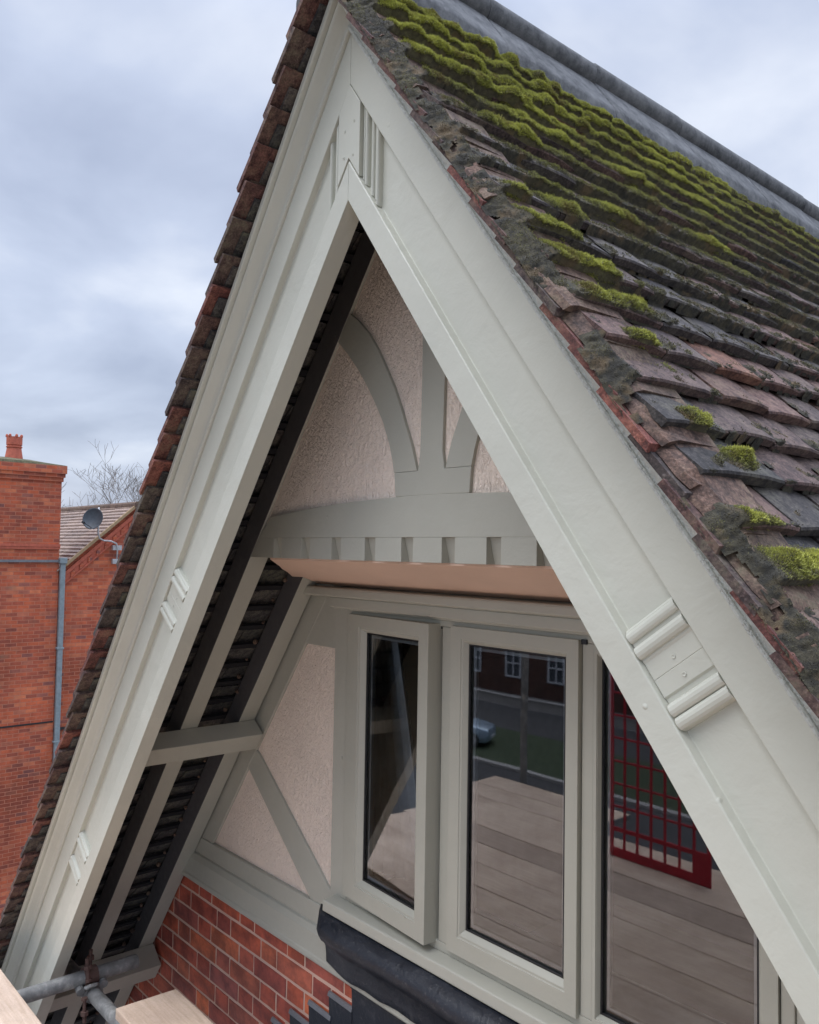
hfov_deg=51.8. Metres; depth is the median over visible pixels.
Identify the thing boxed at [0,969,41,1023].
scaffold board
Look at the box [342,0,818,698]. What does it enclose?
roof moss
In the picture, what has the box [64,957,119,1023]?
scaffold tube
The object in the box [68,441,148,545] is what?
bare tree
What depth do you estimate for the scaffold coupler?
3.62 m
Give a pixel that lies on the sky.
(129, 129)
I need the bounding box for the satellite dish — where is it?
[81,507,121,563]
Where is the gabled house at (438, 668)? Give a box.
[0,0,818,1023]
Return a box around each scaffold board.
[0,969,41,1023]
[115,989,212,1023]
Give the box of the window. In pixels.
[341,610,796,1023]
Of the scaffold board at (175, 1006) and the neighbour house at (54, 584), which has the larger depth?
the neighbour house at (54, 584)
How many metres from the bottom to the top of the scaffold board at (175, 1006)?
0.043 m
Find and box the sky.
[0,0,818,545]
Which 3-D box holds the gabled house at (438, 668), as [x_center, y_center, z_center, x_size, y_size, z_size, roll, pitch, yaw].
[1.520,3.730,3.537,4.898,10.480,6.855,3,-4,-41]
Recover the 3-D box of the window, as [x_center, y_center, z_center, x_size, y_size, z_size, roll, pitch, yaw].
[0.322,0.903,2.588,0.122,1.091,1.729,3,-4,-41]
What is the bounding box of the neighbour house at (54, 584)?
[0,434,138,918]
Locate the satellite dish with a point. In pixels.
(92, 518)
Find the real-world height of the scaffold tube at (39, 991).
0.059 m
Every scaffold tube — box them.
[17,954,138,1003]
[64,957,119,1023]
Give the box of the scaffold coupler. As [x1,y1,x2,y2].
[74,949,107,1023]

